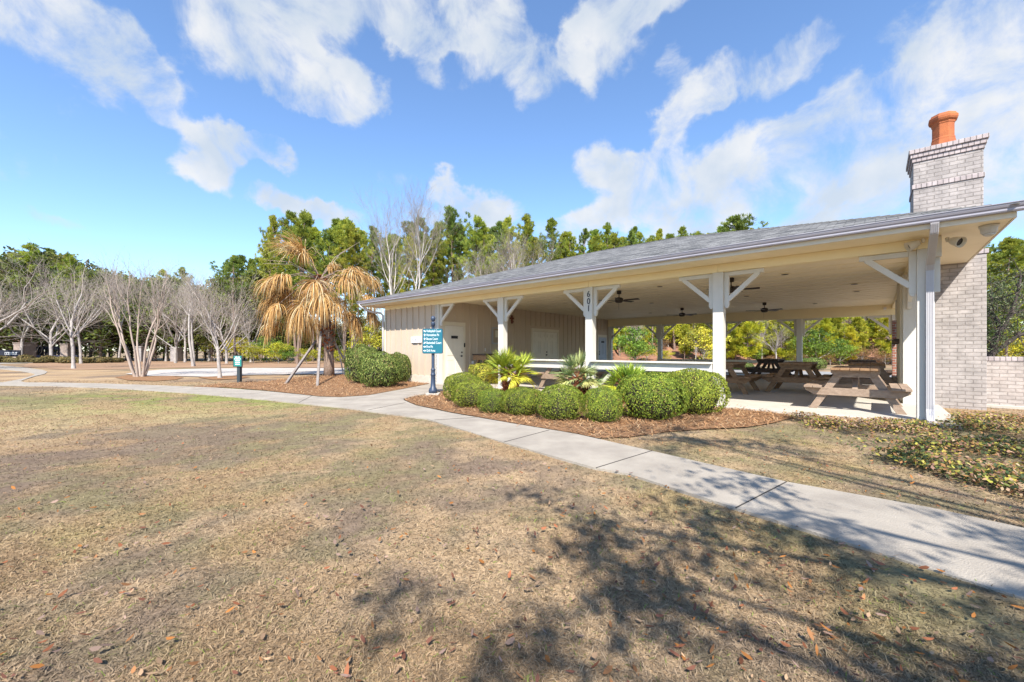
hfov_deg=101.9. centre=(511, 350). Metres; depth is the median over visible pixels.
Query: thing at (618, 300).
ceiling fan
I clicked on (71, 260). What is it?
pine tree
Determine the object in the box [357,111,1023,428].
pavilion
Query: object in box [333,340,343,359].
timber brace
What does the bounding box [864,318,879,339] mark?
pine tree
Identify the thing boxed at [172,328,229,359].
evergreen tree
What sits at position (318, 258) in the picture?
pine tree
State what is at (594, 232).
pine tree
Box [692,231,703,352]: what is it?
pine tree
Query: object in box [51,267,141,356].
evergreen tree
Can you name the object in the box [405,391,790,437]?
mulch bed
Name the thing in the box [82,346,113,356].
yellow shrub
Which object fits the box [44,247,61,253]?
pine tree
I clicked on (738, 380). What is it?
picnic table
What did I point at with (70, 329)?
bare tree
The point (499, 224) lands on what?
pine tree
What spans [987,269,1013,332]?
pine tree
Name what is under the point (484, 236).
pine tree
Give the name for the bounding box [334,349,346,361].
yellow shrub
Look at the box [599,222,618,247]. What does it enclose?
pine tree
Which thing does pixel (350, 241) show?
pine tree
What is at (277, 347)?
yellow shrub
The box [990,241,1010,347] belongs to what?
pine tree
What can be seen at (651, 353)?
yellow shrub
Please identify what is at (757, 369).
picnic table
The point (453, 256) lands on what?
pine tree
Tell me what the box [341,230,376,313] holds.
pine tree
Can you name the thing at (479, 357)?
serving table
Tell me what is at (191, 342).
bare tree
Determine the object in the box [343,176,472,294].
birch tree
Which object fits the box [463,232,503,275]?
pine tree
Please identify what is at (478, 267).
birch tree
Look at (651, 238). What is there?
pine tree
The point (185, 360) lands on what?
bare tree
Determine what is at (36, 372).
side path
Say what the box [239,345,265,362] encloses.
yellow shrub
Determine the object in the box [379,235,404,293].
pine tree
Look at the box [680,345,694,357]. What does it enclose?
green shrub
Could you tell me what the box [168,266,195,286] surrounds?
pine tree
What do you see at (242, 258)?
pine tree
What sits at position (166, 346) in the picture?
bare tree
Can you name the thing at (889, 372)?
picnic table
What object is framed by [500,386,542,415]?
round bush
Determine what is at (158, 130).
sky
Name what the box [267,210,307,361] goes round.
pine tree
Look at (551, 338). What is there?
door
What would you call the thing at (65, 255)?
pine tree
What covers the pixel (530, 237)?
pine tree
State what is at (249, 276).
evergreen tree
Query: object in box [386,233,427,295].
pine tree
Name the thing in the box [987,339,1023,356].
yellow shrub
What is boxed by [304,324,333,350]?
evergreen tree
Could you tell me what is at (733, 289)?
ceiling fan
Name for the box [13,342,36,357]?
gate pillar
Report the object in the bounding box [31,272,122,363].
bare tree
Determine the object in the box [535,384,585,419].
round bush
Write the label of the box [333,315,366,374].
bare tree
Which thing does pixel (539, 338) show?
door
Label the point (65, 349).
gate pillar
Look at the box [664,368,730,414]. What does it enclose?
round bush
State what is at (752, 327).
pine tree
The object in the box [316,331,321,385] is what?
timber brace
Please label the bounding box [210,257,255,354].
pine tree
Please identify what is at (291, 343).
evergreen tree
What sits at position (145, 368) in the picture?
crape myrtle
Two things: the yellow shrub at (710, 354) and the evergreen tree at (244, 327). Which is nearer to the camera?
the yellow shrub at (710, 354)
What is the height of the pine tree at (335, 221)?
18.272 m
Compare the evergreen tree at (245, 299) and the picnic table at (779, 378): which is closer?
the picnic table at (779, 378)
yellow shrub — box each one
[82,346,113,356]
[199,338,227,360]
[220,337,250,357]
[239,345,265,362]
[262,341,296,362]
[294,348,317,363]
[314,347,338,360]
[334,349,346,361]
[346,324,381,348]
[637,345,657,360]
[654,325,680,346]
[656,350,675,358]
[678,325,734,358]
[705,350,712,358]
[783,350,804,360]
[871,337,891,361]
[875,345,891,361]
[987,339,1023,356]
[991,336,1023,356]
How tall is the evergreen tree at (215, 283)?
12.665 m
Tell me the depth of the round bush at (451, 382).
10.25 m
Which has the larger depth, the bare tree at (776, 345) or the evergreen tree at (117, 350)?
the evergreen tree at (117, 350)
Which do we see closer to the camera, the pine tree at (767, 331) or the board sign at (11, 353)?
the pine tree at (767, 331)
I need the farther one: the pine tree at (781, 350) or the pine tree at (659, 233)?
the pine tree at (659, 233)
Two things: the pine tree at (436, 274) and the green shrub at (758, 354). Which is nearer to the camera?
the green shrub at (758, 354)
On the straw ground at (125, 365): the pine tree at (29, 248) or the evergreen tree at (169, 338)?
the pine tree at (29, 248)
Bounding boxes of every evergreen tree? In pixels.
[0,245,97,354]
[0,248,86,354]
[0,257,74,354]
[0,271,27,349]
[0,272,36,349]
[1,287,61,354]
[6,269,127,356]
[34,265,144,356]
[40,268,97,357]
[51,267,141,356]
[85,285,140,357]
[96,277,180,360]
[110,288,161,348]
[124,277,181,360]
[125,334,146,359]
[134,281,213,359]
[136,275,196,359]
[164,310,202,360]
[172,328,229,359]
[175,279,258,360]
[179,287,241,360]
[202,272,233,354]
[206,285,259,357]
[220,266,309,360]
[227,267,283,355]
[240,286,302,360]
[275,324,314,350]
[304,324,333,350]
[332,327,346,350]
[333,323,363,350]
[347,315,373,345]
[371,332,381,351]
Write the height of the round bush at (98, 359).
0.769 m
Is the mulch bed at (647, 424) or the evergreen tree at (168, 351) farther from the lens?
the evergreen tree at (168, 351)
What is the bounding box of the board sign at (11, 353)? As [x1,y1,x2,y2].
[0,350,20,356]
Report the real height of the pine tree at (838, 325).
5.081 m
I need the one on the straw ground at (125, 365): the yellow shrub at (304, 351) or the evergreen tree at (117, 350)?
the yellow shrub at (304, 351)
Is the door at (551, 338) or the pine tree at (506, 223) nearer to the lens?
the door at (551, 338)
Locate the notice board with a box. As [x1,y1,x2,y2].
[492,327,497,343]
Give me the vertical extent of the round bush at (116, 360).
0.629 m
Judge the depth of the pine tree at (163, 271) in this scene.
53.37 m
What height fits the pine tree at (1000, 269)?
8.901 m
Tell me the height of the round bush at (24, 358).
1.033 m
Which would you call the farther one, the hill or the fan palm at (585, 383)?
the hill
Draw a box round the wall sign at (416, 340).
[411,337,421,343]
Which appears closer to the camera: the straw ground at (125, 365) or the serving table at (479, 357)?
the serving table at (479, 357)
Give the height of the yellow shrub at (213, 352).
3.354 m
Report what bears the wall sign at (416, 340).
attached to the pavilion
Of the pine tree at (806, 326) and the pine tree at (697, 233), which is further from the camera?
the pine tree at (697, 233)
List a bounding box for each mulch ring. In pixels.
[115,375,183,380]
[199,375,247,379]
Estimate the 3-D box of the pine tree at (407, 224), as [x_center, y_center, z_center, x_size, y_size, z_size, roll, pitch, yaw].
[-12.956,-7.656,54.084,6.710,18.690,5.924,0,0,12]
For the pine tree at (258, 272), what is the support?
on the ground at (204, 419)
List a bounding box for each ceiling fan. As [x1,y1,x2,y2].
[598,290,639,302]
[677,308,695,316]
[730,277,759,300]
[748,302,781,311]
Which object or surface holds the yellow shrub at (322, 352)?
on the straw ground at (125, 365)
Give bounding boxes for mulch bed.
[192,374,428,396]
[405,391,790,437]
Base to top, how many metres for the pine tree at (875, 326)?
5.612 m
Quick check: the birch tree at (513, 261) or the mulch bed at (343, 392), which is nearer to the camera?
the mulch bed at (343, 392)
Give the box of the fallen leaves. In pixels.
[0,386,1023,681]
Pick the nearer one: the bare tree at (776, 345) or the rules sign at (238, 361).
the rules sign at (238, 361)
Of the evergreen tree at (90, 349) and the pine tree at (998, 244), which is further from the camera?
the evergreen tree at (90, 349)
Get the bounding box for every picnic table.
[533,368,604,386]
[712,362,762,394]
[746,359,794,374]
[761,362,831,391]
[804,366,912,414]
[831,362,897,384]
[848,360,891,376]
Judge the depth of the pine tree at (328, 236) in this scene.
43.36 m
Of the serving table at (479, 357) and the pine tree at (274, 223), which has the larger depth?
the pine tree at (274, 223)
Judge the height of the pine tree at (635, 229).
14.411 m
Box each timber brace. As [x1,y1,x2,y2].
[284,340,316,383]
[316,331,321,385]
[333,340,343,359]
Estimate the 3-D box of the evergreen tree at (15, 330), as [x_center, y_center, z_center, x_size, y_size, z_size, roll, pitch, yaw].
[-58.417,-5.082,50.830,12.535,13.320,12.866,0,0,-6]
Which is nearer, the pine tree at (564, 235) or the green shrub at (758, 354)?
the green shrub at (758, 354)
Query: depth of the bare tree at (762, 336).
39.69 m
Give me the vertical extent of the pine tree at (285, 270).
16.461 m
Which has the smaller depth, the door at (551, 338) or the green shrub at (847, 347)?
the door at (551, 338)
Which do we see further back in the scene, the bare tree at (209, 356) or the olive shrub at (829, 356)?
the bare tree at (209, 356)
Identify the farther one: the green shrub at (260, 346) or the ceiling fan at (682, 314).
the green shrub at (260, 346)
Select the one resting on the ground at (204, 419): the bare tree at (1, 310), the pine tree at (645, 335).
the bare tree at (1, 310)
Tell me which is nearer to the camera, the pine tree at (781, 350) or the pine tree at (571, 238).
the pine tree at (781, 350)
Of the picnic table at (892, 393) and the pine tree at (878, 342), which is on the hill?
the pine tree at (878, 342)
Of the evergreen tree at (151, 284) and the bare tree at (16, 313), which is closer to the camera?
the bare tree at (16, 313)
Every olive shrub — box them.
[764,354,781,358]
[821,352,841,364]
[847,345,879,360]
[869,351,891,363]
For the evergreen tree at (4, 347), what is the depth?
53.02 m
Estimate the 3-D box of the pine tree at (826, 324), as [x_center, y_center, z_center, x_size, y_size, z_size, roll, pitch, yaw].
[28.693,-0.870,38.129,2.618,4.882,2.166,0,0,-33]
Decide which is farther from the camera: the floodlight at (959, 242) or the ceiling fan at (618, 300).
the ceiling fan at (618, 300)
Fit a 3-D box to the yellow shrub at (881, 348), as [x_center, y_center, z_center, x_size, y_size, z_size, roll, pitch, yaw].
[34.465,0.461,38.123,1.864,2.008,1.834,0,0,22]
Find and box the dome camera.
[978,223,999,236]
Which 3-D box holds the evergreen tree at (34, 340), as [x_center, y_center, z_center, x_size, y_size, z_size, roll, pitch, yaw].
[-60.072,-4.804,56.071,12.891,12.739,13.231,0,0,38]
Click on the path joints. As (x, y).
(630, 457)
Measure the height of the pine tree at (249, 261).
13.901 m
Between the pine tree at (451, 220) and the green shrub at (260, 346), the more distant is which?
the pine tree at (451, 220)
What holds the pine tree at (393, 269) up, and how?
on the ground at (204, 419)
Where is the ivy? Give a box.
[784,409,1023,496]
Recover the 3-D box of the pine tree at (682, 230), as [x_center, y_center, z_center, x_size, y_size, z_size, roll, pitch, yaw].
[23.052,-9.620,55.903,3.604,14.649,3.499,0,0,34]
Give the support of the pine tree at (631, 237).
on the hill
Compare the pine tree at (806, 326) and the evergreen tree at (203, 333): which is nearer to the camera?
the pine tree at (806, 326)
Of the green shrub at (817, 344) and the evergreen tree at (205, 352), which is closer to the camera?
the green shrub at (817, 344)
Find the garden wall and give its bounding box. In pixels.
[987,357,1023,409]
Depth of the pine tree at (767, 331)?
39.83 m
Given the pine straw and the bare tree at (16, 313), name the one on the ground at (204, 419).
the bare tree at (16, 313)
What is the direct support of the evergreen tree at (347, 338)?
on the ground at (204, 419)
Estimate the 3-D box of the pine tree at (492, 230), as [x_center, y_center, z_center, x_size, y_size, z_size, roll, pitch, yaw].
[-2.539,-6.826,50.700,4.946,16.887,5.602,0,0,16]
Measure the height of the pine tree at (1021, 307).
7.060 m
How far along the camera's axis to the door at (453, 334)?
16.51 m
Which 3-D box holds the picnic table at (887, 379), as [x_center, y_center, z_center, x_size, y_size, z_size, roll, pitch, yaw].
[10.222,0.792,11.970,1.676,0.875,1.840,0,0,41]
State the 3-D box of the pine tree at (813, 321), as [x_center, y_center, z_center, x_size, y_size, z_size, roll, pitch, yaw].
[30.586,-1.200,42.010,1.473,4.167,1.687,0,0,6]
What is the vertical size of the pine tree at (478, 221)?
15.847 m
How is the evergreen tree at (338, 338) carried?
on the ground at (204, 419)
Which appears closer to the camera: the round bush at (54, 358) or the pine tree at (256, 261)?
the round bush at (54, 358)
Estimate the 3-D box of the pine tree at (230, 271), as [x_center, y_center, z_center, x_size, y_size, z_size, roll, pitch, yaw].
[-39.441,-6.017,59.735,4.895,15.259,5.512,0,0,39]
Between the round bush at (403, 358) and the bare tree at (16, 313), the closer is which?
the round bush at (403, 358)
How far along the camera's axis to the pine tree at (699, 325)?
39.90 m
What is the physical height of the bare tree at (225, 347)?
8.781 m
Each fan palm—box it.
[480,347,540,394]
[548,348,606,397]
[601,361,647,402]
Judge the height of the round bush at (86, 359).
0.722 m
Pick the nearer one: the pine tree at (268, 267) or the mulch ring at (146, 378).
the mulch ring at (146, 378)
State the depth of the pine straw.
8.04 m
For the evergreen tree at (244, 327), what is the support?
on the ground at (204, 419)
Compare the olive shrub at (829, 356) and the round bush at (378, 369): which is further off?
the olive shrub at (829, 356)
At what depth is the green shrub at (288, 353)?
41.78 m
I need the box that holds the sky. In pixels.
[0,0,1023,350]
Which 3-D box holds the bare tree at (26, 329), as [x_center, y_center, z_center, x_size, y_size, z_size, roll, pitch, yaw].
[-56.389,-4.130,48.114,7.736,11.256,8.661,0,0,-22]
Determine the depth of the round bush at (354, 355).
16.04 m
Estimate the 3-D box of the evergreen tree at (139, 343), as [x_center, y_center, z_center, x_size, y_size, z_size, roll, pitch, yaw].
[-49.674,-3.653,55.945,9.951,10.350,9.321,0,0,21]
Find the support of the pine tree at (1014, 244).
on the ground at (204, 419)
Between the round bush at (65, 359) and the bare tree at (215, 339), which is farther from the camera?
the round bush at (65, 359)
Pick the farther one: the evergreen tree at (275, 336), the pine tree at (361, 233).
the pine tree at (361, 233)
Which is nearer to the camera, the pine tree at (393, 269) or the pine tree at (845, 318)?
the pine tree at (845, 318)
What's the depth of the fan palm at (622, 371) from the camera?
10.02 m
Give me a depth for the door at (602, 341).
25.58 m
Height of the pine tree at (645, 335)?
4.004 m
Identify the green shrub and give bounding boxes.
[246,336,284,361]
[277,345,295,361]
[613,327,657,360]
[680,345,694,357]
[739,344,768,359]
[787,328,849,362]
[825,339,861,364]
[987,320,1023,353]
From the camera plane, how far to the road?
24.31 m
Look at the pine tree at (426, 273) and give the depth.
50.15 m
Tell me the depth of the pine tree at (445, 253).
50.80 m
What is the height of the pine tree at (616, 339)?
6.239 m
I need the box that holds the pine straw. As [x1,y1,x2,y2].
[193,373,793,439]
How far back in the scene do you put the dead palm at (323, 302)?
20.35 m
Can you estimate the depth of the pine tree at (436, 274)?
47.94 m
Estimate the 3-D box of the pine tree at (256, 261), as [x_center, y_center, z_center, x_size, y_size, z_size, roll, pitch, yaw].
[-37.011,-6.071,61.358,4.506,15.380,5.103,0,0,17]
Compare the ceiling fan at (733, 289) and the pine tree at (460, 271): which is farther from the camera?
the pine tree at (460, 271)
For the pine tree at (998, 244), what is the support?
on the hill
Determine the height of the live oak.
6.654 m
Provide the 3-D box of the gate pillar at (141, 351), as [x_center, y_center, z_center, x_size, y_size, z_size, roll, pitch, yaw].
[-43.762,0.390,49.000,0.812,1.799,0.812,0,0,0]
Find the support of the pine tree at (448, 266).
on the hill
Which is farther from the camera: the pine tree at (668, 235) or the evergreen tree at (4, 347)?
the evergreen tree at (4, 347)
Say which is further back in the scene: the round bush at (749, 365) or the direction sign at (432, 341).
the round bush at (749, 365)
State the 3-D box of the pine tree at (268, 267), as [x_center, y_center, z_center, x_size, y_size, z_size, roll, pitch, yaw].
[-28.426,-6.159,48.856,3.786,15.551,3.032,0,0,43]
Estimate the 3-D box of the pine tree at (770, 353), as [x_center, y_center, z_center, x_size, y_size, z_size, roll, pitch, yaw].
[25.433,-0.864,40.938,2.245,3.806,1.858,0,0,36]
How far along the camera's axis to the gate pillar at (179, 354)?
48.64 m
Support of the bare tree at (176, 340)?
on the straw ground at (125, 365)
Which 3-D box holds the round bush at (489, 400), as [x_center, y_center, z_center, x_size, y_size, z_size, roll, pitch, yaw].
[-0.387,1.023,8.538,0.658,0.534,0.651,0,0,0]
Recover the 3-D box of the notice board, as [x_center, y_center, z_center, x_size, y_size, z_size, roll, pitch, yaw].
[-0.665,-0.660,18.404,0.050,0.740,0.640,0,0,41]
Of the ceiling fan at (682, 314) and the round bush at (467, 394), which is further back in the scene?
the ceiling fan at (682, 314)
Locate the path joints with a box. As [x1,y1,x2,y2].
[298,396,786,507]
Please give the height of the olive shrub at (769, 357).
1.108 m
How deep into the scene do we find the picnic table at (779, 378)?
12.20 m
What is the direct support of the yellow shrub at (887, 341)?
on the hill
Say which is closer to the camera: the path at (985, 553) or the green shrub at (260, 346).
the path at (985, 553)
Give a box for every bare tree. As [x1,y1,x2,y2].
[0,238,123,355]
[0,251,110,355]
[0,266,49,354]
[0,270,39,325]
[21,252,126,368]
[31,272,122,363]
[99,278,138,357]
[120,275,224,362]
[135,283,174,360]
[138,279,211,361]
[151,267,218,365]
[167,264,265,377]
[177,280,264,363]
[179,302,236,360]
[224,289,264,361]
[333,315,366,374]
[693,325,701,357]
[751,320,793,367]
[755,320,770,358]
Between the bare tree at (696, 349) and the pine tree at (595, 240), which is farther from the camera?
the pine tree at (595, 240)
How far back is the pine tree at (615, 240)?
42.66 m
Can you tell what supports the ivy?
on the ground at (204, 419)
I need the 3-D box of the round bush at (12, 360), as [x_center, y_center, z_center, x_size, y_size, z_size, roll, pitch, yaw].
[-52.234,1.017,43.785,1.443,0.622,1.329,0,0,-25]
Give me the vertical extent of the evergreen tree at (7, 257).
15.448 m
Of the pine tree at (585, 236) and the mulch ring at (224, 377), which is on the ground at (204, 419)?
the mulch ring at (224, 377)
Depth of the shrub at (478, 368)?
15.29 m
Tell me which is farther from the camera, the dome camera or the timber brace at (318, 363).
the timber brace at (318, 363)
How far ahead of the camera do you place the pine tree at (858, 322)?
38.73 m
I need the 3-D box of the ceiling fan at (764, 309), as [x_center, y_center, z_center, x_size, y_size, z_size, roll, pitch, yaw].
[10.213,-1.639,16.744,1.298,0.620,1.249,0,0,-32]
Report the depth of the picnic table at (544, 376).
13.87 m
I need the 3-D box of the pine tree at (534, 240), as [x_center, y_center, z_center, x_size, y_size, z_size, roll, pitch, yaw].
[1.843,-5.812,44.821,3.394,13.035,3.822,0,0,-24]
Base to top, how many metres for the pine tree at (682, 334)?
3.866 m
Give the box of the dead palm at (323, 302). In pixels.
[247,222,384,375]
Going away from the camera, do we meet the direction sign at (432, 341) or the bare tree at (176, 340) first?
the direction sign at (432, 341)
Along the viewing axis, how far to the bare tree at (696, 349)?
39.13 m
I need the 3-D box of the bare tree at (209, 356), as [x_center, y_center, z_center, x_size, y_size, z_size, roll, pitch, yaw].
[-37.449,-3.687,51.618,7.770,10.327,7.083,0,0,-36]
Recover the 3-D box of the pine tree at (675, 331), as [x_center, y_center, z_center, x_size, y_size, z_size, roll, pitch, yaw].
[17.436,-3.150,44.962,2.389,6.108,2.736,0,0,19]
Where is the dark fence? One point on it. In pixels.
(46, 348)
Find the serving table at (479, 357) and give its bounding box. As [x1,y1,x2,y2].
[472,354,497,363]
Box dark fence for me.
[36,346,77,357]
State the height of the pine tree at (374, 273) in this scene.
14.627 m
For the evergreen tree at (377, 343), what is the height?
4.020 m
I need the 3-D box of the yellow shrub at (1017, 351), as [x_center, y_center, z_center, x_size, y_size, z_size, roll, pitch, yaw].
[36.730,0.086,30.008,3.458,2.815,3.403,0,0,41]
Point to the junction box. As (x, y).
(939, 250)
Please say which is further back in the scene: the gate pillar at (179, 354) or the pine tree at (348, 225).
the gate pillar at (179, 354)
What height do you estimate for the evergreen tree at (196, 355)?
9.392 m
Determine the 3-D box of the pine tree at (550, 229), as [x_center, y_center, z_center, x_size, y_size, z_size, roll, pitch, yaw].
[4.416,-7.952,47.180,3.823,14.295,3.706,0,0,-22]
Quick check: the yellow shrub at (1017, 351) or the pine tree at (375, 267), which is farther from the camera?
the pine tree at (375, 267)
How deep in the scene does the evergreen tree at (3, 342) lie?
53.77 m
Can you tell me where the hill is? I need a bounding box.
[613,332,1023,364]
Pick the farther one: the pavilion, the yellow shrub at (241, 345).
the yellow shrub at (241, 345)
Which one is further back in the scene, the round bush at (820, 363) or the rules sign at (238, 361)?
the round bush at (820, 363)
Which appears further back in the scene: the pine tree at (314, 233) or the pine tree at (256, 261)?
the pine tree at (256, 261)
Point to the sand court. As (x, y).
(209, 372)
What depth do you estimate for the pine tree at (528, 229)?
46.39 m
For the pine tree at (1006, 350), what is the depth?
26.61 m
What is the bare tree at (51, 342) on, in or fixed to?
on the straw ground at (125, 365)
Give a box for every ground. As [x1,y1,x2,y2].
[0,351,1023,681]
[22,361,347,369]
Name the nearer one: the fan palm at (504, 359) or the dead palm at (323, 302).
the fan palm at (504, 359)
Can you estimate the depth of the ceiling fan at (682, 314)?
18.81 m
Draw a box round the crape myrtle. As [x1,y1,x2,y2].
[80,245,190,376]
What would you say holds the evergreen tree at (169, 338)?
on the ground at (204, 419)
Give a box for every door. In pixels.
[445,326,462,378]
[533,332,545,374]
[546,332,556,373]
[599,337,605,370]
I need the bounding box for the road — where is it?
[712,369,890,376]
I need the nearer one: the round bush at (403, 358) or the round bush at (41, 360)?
the round bush at (403, 358)
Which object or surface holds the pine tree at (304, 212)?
on the straw ground at (125, 365)
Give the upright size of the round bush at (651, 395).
0.905 m
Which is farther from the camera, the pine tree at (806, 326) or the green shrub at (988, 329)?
the pine tree at (806, 326)
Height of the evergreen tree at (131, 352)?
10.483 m
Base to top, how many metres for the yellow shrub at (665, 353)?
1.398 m
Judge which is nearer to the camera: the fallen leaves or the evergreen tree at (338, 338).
the fallen leaves
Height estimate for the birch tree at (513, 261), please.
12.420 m
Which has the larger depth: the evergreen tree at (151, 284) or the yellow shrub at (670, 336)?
the evergreen tree at (151, 284)
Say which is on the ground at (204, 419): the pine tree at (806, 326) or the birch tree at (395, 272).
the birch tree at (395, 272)
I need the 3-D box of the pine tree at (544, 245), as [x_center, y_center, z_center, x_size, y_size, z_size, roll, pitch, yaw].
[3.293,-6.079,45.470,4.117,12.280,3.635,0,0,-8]
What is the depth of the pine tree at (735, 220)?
44.66 m
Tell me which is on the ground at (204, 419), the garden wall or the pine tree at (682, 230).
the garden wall
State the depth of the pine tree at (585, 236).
52.46 m
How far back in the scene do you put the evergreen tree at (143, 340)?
49.34 m
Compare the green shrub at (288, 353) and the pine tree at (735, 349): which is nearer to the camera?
the pine tree at (735, 349)
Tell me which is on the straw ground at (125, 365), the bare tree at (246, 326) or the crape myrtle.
the bare tree at (246, 326)
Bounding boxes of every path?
[0,365,46,383]
[0,382,1023,599]
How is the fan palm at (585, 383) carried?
on the mulch bed at (647, 424)
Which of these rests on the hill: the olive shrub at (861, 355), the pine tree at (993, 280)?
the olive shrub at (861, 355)
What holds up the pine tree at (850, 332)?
on the hill
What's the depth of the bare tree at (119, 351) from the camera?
49.09 m
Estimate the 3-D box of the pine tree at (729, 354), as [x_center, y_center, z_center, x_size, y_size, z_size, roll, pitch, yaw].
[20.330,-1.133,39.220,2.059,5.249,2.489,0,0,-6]
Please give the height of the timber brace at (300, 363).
1.913 m
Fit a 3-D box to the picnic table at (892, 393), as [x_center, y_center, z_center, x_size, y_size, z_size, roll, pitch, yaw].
[7.457,0.792,9.008,1.676,0.875,1.840,0,0,41]
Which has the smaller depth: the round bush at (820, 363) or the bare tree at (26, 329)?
the round bush at (820, 363)
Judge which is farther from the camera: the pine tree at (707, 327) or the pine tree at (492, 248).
the pine tree at (492, 248)
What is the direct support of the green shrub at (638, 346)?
on the ground at (204, 419)
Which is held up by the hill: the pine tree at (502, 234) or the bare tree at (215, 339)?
the pine tree at (502, 234)
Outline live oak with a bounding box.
[987,251,1023,356]
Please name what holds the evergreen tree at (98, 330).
on the straw ground at (125, 365)
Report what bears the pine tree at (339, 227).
on the straw ground at (125, 365)
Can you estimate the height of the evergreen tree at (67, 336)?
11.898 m
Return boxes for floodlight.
[904,238,925,251]
[945,237,966,247]
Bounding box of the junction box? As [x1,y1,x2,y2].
[935,236,941,257]
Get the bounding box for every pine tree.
[7,242,53,341]
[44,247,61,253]
[45,251,82,341]
[51,253,93,338]
[149,269,177,282]
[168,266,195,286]
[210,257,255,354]
[220,255,245,291]
[231,255,260,359]
[238,253,288,360]
[243,258,256,360]
[245,258,261,357]
[254,232,284,361]
[256,215,283,359]
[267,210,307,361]
[269,211,330,363]
[276,225,292,361]
[278,209,324,361]
[290,226,338,361]
[304,226,325,361]
[314,228,341,289]
[319,217,373,362]
[321,218,349,360]
[329,219,375,347]
[337,227,378,342]
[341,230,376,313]
[356,225,388,345]
[360,241,386,350]
[376,233,403,295]
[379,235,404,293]
[382,234,411,292]
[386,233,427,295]
[396,221,430,289]
[402,217,435,289]
[415,227,452,287]
[424,221,453,282]
[428,205,476,281]
[428,222,462,283]
[443,225,469,279]
[450,227,471,280]
[452,215,497,278]
[463,225,499,276]
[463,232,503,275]
[477,226,510,271]
[483,232,518,270]
[491,214,523,271]
[495,220,521,266]
[510,213,539,267]
[517,226,540,263]
[517,236,545,266]
[526,240,558,265]
[539,217,568,261]
[547,231,576,258]
[557,231,578,259]
[574,228,590,254]
[581,228,606,253]
[589,233,606,251]
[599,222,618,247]
[600,232,626,355]
[613,328,620,349]
[620,230,638,245]
[627,226,640,245]
[629,231,646,243]
[638,325,650,344]
[646,235,654,338]
[655,228,662,240]
[666,233,675,349]
[668,324,678,346]
[675,324,691,358]
[677,225,691,236]
[691,323,707,357]
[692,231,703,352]
[699,324,712,359]
[716,213,768,231]
[726,321,749,359]
[726,323,738,359]
[733,321,764,359]
[753,320,772,358]
[764,324,782,355]
[766,320,795,356]
[783,321,819,351]
[807,320,820,335]
[812,318,838,359]
[824,317,845,346]
[837,317,852,339]
[839,316,871,354]
[841,325,862,360]
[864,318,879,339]
[868,318,883,338]
[870,317,891,356]
[987,236,1023,356]
[987,252,1023,354]
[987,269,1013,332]
[987,277,1023,356]
[989,269,1023,336]
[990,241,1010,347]
[994,237,1009,261]
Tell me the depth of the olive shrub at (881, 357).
37.51 m
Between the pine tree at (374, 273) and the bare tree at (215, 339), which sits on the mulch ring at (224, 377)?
the bare tree at (215, 339)
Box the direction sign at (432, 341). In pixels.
[422,316,442,395]
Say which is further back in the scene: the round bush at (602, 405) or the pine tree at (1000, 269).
the pine tree at (1000, 269)
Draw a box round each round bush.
[6,358,20,362]
[16,354,33,362]
[30,357,53,362]
[50,356,64,362]
[55,356,77,362]
[75,357,91,362]
[91,356,109,362]
[109,357,124,362]
[343,344,377,382]
[357,351,403,386]
[393,352,410,381]
[442,372,481,400]
[451,380,493,407]
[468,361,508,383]
[477,388,506,413]
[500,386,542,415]
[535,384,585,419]
[582,386,622,422]
[615,371,690,419]
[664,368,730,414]
[733,363,753,369]
[803,357,827,369]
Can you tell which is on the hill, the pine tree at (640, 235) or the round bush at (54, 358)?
the pine tree at (640, 235)
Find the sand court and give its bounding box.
[127,368,349,376]
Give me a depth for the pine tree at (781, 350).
38.97 m
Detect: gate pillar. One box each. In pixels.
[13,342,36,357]
[59,344,75,356]
[135,346,144,361]
[169,347,183,361]
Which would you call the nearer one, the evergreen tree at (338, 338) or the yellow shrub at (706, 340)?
the yellow shrub at (706, 340)
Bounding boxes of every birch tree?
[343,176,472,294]
[356,200,423,293]
[442,245,508,280]
[480,227,562,271]
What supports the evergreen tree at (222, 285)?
on the ground at (204, 419)
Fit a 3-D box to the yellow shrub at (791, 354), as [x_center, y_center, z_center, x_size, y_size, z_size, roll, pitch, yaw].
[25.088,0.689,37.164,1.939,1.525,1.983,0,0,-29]
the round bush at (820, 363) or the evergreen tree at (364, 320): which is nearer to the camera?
the round bush at (820, 363)
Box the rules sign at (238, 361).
[233,355,242,382]
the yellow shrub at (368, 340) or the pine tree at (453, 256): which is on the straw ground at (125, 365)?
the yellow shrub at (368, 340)
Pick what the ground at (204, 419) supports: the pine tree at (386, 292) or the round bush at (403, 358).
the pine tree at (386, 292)
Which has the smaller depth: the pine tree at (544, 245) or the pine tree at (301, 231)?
the pine tree at (301, 231)
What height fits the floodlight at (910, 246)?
0.218 m

